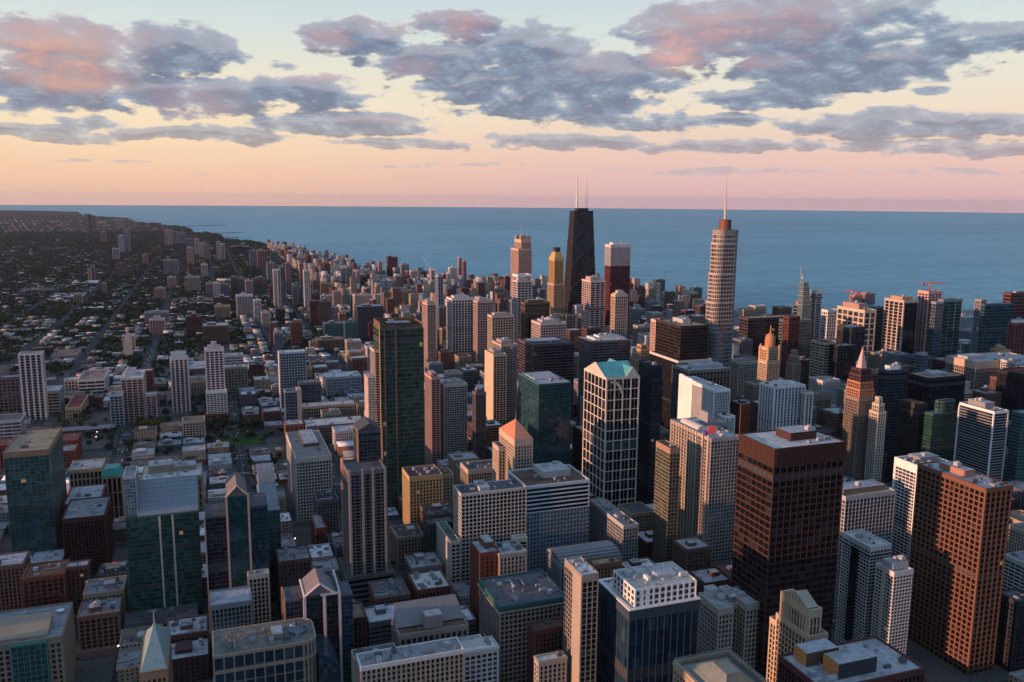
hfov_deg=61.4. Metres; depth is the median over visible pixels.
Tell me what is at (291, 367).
office tower
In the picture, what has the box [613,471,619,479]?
window
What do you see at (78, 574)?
brick building
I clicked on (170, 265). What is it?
apartment tower
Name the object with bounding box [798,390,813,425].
office tower
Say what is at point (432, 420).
apartment tower
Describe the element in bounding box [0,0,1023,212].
sky
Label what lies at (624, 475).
window
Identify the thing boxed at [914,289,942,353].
apartment tower
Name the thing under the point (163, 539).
glass tower
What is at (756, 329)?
office tower
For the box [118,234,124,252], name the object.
apartment tower
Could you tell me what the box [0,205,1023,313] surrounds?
lake
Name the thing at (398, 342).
glass tower
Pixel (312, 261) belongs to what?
rooftops
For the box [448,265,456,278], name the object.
apartment tower
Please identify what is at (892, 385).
office tower
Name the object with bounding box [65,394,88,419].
warehouse
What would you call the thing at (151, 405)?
apartment tower
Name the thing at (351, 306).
apartment tower
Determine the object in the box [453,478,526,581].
office building
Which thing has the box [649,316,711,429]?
office tower
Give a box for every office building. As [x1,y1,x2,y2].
[0,374,22,411]
[0,413,26,437]
[0,602,77,681]
[47,385,64,414]
[63,377,78,391]
[78,369,109,393]
[224,352,242,364]
[224,363,247,396]
[286,429,331,520]
[302,400,354,420]
[303,415,361,443]
[313,490,338,532]
[323,371,361,398]
[351,643,395,681]
[356,637,464,681]
[391,594,468,646]
[402,464,442,527]
[423,515,452,552]
[436,521,460,583]
[438,467,453,507]
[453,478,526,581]
[458,634,499,681]
[477,569,563,681]
[492,441,505,480]
[494,540,527,575]
[508,460,589,572]
[533,650,567,681]
[589,497,638,559]
[697,584,759,670]
[744,380,759,399]
[777,635,925,681]
[778,318,812,359]
[813,391,831,423]
[820,309,836,338]
[1006,522,1023,552]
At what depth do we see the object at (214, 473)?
1182.25 m
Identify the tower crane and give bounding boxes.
[422,255,435,281]
[921,281,944,288]
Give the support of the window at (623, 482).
in the office tower at (610, 425)
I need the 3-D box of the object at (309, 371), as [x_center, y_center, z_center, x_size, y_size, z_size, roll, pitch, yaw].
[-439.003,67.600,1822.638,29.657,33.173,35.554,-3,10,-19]
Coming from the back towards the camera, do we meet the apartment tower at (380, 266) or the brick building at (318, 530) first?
the apartment tower at (380, 266)
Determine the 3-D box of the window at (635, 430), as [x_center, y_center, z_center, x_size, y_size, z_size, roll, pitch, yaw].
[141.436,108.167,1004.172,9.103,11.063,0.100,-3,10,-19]
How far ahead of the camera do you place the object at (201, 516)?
952.97 m
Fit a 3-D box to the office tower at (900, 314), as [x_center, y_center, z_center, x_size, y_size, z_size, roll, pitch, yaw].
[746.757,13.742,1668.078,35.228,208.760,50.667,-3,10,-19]
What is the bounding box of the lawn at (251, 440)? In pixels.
[73,384,362,448]
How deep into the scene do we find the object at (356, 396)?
1584.67 m
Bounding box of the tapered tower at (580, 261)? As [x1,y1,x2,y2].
[564,175,594,312]
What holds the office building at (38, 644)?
on the pavement
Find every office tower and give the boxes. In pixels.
[212,617,340,681]
[278,349,305,407]
[518,336,574,420]
[563,556,598,681]
[577,332,630,422]
[582,358,639,506]
[596,561,700,681]
[604,241,630,337]
[636,360,662,503]
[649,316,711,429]
[650,318,658,350]
[652,440,679,562]
[669,359,730,441]
[670,417,738,566]
[672,648,768,681]
[677,373,730,418]
[717,412,734,432]
[731,424,845,680]
[738,314,796,359]
[757,379,805,430]
[780,315,799,379]
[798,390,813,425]
[808,339,836,389]
[828,343,857,380]
[833,479,895,617]
[835,300,876,367]
[836,324,864,360]
[869,306,883,350]
[877,362,908,482]
[881,294,918,353]
[895,398,927,456]
[906,368,965,410]
[907,460,1013,675]
[953,397,1008,480]
[970,298,986,352]
[996,367,1023,419]
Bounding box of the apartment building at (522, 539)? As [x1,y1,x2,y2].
[511,533,527,571]
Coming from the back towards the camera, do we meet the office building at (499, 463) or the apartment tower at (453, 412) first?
the apartment tower at (453, 412)
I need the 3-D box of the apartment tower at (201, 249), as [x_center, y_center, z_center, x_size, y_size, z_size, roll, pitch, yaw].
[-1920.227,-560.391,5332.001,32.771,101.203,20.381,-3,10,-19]
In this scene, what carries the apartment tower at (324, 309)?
on the pavement
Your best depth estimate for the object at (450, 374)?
1641.51 m
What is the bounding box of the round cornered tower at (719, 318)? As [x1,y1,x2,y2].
[705,181,738,380]
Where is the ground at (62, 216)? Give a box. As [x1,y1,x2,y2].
[0,210,1007,681]
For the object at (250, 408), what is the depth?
1533.19 m
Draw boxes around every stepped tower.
[510,234,531,299]
[547,247,564,314]
[630,343,649,372]
[766,589,828,681]
[785,349,800,382]
[864,396,886,481]
[990,344,1011,351]
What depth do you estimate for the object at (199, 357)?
2008.34 m
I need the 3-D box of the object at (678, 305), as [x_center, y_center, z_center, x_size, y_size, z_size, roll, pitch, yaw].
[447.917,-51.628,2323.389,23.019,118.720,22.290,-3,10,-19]
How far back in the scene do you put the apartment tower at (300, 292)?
3038.00 m
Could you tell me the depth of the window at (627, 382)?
990.93 m
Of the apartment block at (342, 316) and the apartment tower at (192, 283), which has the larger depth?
the apartment tower at (192, 283)
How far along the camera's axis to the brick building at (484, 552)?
749.57 m
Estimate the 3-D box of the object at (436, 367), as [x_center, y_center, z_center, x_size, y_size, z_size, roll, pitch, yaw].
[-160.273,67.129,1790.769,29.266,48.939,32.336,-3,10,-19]
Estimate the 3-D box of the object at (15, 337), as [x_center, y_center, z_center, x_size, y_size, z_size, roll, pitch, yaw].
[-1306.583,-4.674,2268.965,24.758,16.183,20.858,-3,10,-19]
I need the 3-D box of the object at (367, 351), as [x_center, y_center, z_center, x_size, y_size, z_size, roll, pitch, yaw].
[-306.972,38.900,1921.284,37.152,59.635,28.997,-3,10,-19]
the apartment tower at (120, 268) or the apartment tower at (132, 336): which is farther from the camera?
the apartment tower at (120, 268)
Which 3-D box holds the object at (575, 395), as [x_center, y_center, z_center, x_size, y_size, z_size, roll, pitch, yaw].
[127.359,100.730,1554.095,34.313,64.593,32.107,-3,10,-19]
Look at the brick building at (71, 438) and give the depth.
1255.70 m
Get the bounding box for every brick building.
[0,432,82,467]
[0,550,30,610]
[20,559,70,607]
[61,495,114,574]
[63,444,79,467]
[63,483,106,511]
[64,559,90,614]
[138,368,154,391]
[284,419,303,441]
[310,513,326,544]
[368,577,410,605]
[407,569,451,599]
[470,534,499,633]
[527,617,563,681]
[587,555,622,578]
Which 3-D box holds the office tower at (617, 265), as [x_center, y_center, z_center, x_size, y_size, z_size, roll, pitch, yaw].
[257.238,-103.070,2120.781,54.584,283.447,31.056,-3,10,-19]
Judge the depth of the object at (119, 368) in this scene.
1888.07 m
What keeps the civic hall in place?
on the pavement
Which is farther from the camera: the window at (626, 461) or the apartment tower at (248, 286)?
the apartment tower at (248, 286)
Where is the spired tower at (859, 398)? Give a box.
[842,347,873,480]
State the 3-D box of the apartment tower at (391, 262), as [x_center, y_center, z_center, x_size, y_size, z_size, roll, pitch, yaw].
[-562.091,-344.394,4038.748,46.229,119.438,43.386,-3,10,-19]
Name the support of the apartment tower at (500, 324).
on the pavement
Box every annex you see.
[247,568,270,623]
[994,588,1023,671]
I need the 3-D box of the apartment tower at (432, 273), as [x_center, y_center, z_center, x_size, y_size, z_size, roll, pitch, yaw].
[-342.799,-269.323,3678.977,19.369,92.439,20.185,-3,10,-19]
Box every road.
[0,248,927,681]
[0,248,1008,681]
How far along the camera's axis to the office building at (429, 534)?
877.50 m
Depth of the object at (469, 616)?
735.41 m
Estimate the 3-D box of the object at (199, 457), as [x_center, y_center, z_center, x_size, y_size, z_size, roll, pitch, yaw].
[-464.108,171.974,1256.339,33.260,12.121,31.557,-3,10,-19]
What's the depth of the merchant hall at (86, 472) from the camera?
1030.35 m
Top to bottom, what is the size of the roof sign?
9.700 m
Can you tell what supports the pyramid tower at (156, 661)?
on the pavement
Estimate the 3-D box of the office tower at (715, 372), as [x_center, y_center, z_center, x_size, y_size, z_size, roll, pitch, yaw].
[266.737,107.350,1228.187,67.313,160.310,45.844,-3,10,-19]
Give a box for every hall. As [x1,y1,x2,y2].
[68,458,105,487]
[101,463,124,520]
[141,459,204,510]
[460,459,492,483]
[545,540,622,591]
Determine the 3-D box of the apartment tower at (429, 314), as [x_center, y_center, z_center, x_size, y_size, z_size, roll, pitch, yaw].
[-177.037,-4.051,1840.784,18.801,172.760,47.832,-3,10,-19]
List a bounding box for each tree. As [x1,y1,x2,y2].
[0,210,362,463]
[122,439,130,448]
[140,419,149,425]
[151,419,160,424]
[209,418,215,422]
[213,423,222,427]
[228,420,236,429]
[239,426,246,431]
[248,418,255,428]
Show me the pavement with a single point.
(102, 669)
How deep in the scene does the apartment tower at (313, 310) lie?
2573.31 m
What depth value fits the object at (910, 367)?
1552.77 m
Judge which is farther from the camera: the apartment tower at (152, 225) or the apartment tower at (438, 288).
the apartment tower at (152, 225)
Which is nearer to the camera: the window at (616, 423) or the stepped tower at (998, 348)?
the window at (616, 423)
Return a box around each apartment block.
[73,292,82,303]
[123,258,128,264]
[214,294,229,304]
[309,339,316,347]
[315,334,344,352]
[320,293,331,301]
[338,311,345,321]
[849,293,862,302]
[958,339,970,353]
[959,328,971,339]
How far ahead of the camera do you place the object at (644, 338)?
1732.32 m
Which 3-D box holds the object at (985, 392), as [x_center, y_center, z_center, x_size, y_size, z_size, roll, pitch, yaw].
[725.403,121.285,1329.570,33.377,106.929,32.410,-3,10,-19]
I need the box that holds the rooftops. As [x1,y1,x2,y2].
[0,219,1023,681]
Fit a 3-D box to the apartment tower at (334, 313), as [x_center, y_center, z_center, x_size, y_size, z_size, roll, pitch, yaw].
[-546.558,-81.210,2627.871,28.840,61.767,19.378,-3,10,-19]
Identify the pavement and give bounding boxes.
[0,323,1009,681]
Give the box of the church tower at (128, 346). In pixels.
[124,330,132,355]
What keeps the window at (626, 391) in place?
in the office tower at (610, 425)
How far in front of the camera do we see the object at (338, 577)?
829.28 m
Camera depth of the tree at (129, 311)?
3352.03 m
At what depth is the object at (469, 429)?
1305.43 m
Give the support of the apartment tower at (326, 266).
on the ground at (62, 216)
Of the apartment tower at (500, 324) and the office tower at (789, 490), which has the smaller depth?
the office tower at (789, 490)
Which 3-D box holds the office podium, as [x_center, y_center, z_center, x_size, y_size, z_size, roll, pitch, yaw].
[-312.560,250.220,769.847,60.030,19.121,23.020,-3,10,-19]
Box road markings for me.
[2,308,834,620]
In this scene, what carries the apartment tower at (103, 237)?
on the ground at (62, 216)
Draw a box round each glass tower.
[3,427,66,551]
[123,466,203,614]
[204,471,271,630]
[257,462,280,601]
[281,568,353,681]
[284,386,301,419]
[297,378,320,402]
[373,317,424,510]
[518,371,570,464]
[797,282,811,318]
[914,352,927,371]
[920,398,957,460]
[926,301,943,356]
[938,298,962,356]
[976,302,1012,352]
[1004,409,1023,480]
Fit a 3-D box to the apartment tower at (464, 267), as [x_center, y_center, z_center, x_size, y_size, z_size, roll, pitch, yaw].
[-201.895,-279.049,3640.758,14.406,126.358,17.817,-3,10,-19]
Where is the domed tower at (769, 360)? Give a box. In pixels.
[757,327,780,381]
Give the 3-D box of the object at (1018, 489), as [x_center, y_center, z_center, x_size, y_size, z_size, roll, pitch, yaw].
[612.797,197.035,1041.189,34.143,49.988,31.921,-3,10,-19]
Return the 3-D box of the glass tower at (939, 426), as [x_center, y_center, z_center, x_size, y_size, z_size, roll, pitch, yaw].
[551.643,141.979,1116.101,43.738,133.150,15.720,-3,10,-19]
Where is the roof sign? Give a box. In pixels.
[707,426,715,433]
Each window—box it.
[605,462,611,470]
[605,472,611,480]
[605,482,611,490]
[605,492,610,500]
[606,421,612,430]
[606,431,612,440]
[606,452,611,460]
[607,390,613,399]
[607,401,613,409]
[607,411,613,420]
[608,380,613,389]
[612,491,618,499]
[613,451,619,459]
[613,461,619,469]
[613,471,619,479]
[613,481,619,489]
[614,420,620,429]
[614,431,620,439]
[615,379,622,388]
[615,390,621,398]
[615,400,621,409]
[615,410,621,419]
[620,490,626,498]
[621,450,627,459]
[621,460,627,469]
[621,470,627,478]
[621,480,626,488]
[622,420,628,428]
[622,430,628,438]
[623,389,629,398]
[623,399,629,408]
[623,409,629,418]
[624,379,630,387]
[628,479,634,488]
[629,449,635,458]
[629,459,635,468]
[629,469,634,478]
[630,419,636,428]
[630,429,636,438]
[631,388,637,397]
[631,399,637,407]
[631,409,636,417]
[632,378,637,387]
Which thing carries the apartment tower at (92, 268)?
on the ground at (62, 216)
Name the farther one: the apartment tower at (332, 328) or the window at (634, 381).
the apartment tower at (332, 328)
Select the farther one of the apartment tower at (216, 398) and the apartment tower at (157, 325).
the apartment tower at (157, 325)
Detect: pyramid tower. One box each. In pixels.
[139,611,172,681]
[499,419,532,479]
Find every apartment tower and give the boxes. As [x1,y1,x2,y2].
[18,350,48,419]
[87,214,92,229]
[88,268,91,279]
[90,265,95,278]
[92,215,95,228]
[100,231,106,242]
[101,282,106,292]
[109,391,125,426]
[112,247,119,258]
[116,262,124,275]
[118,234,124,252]
[120,366,146,423]
[122,333,135,348]
[123,231,130,250]
[141,222,146,230]
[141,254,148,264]
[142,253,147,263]
[144,309,169,323]
[145,392,157,420]
[149,222,160,228]
[149,315,165,335]
[154,286,165,299]
[156,245,160,255]
[163,258,178,274]
[164,229,171,244]
[167,275,175,288]
[169,350,190,412]
[172,231,177,243]
[178,231,186,242]
[178,242,186,260]
[185,274,200,292]
[185,312,202,333]
[186,246,193,263]
[187,238,192,246]
[188,262,192,274]
[194,238,198,254]
[199,242,203,256]
[201,263,207,276]
[203,322,229,343]
[204,243,209,259]
[204,341,229,426]
[206,281,213,295]
[213,281,220,295]
[214,303,230,319]
[216,241,220,259]
[220,243,224,259]
[220,282,229,294]
[230,245,249,255]
[230,275,238,294]
[236,292,253,317]
[238,277,245,293]
[245,278,253,296]
[249,249,256,266]
[252,276,265,294]
[253,298,260,322]
[256,248,267,268]
[261,310,269,326]
[266,261,274,280]
[269,283,273,298]
[269,321,273,347]
[270,251,277,261]
[273,269,277,306]
[273,331,283,349]
[275,307,284,322]
[277,268,281,306]
[279,264,286,306]
[285,261,291,292]
[290,318,302,345]
[292,284,298,307]
[298,285,302,304]
[299,262,303,291]
[303,269,310,306]
[309,299,317,326]
[311,290,319,302]
[312,278,319,291]
[318,297,331,324]
[320,280,330,294]
[323,320,343,337]
[324,262,330,273]
[332,288,340,305]
[332,304,337,320]
[338,416,394,606]
[341,269,345,283]
[343,318,357,344]
[345,265,352,283]
[349,295,352,317]
[353,292,371,316]
[354,302,383,343]
[356,269,359,282]
[360,274,367,284]
[364,346,380,427]
[368,322,372,340]
[378,261,382,273]
[386,255,397,276]
[400,262,408,278]
[401,287,411,300]
[409,269,417,277]
[422,298,435,371]
[424,370,440,466]
[429,267,433,277]
[435,273,442,349]
[440,377,466,458]
[446,272,450,279]
[446,293,473,362]
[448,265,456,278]
[458,256,461,274]
[462,260,465,278]
[472,386,485,459]
[473,296,492,364]
[485,347,506,425]
[487,311,513,348]
[492,337,516,423]
[512,273,531,353]
[520,297,549,337]
[531,316,565,338]
[581,275,605,332]
[610,289,627,337]
[645,299,656,310]
[652,278,664,294]
[660,291,664,301]
[676,285,685,294]
[690,286,701,298]
[810,289,822,339]
[835,529,891,642]
[859,291,875,303]
[870,554,913,653]
[890,451,947,565]
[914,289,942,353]
[960,313,972,328]
[1002,291,1023,319]
[1006,317,1023,354]
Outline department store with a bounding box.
[945,351,1023,388]
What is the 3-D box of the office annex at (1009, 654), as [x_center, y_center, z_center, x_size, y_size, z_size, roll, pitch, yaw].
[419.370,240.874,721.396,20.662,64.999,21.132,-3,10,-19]
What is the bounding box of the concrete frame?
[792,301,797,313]
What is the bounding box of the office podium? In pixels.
[124,603,197,628]
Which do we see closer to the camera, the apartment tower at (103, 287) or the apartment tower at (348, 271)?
the apartment tower at (103, 287)
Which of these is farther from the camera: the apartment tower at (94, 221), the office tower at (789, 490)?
the apartment tower at (94, 221)
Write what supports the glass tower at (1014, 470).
on the pavement
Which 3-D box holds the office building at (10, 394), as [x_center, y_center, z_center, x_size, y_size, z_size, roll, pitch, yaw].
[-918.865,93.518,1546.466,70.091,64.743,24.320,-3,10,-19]
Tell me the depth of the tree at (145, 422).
1430.13 m
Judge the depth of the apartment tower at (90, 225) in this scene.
9349.25 m
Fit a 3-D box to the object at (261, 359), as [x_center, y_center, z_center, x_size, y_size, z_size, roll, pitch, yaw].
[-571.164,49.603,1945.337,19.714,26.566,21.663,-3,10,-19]
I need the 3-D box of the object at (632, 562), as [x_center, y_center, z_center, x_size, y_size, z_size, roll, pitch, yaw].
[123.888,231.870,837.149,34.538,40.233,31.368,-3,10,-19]
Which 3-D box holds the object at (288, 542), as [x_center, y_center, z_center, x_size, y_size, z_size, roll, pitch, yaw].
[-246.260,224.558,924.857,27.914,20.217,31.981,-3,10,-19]
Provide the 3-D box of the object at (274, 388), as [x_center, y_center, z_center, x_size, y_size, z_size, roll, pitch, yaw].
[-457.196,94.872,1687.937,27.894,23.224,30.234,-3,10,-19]
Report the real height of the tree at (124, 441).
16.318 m
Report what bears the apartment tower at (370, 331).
on the pavement
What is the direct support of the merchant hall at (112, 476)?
on the pavement
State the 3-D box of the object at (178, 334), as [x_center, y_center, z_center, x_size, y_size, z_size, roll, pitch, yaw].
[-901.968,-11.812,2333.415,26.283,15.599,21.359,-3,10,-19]
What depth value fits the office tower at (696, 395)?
1119.40 m
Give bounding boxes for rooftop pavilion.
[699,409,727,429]
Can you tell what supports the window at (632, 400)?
in the office tower at (610, 425)
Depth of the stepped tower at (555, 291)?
2161.89 m
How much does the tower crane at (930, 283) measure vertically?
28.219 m
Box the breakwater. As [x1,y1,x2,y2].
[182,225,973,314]
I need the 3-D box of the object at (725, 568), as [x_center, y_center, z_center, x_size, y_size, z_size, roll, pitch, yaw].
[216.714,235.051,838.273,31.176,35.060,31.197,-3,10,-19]
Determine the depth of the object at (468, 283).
3079.02 m
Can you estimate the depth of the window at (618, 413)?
993.35 m
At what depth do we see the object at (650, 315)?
2037.49 m
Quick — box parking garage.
[1002,551,1023,591]
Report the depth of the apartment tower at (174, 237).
6794.51 m
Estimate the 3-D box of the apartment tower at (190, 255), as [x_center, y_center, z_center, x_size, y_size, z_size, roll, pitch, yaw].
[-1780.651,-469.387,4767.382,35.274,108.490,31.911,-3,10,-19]
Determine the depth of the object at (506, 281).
2926.30 m

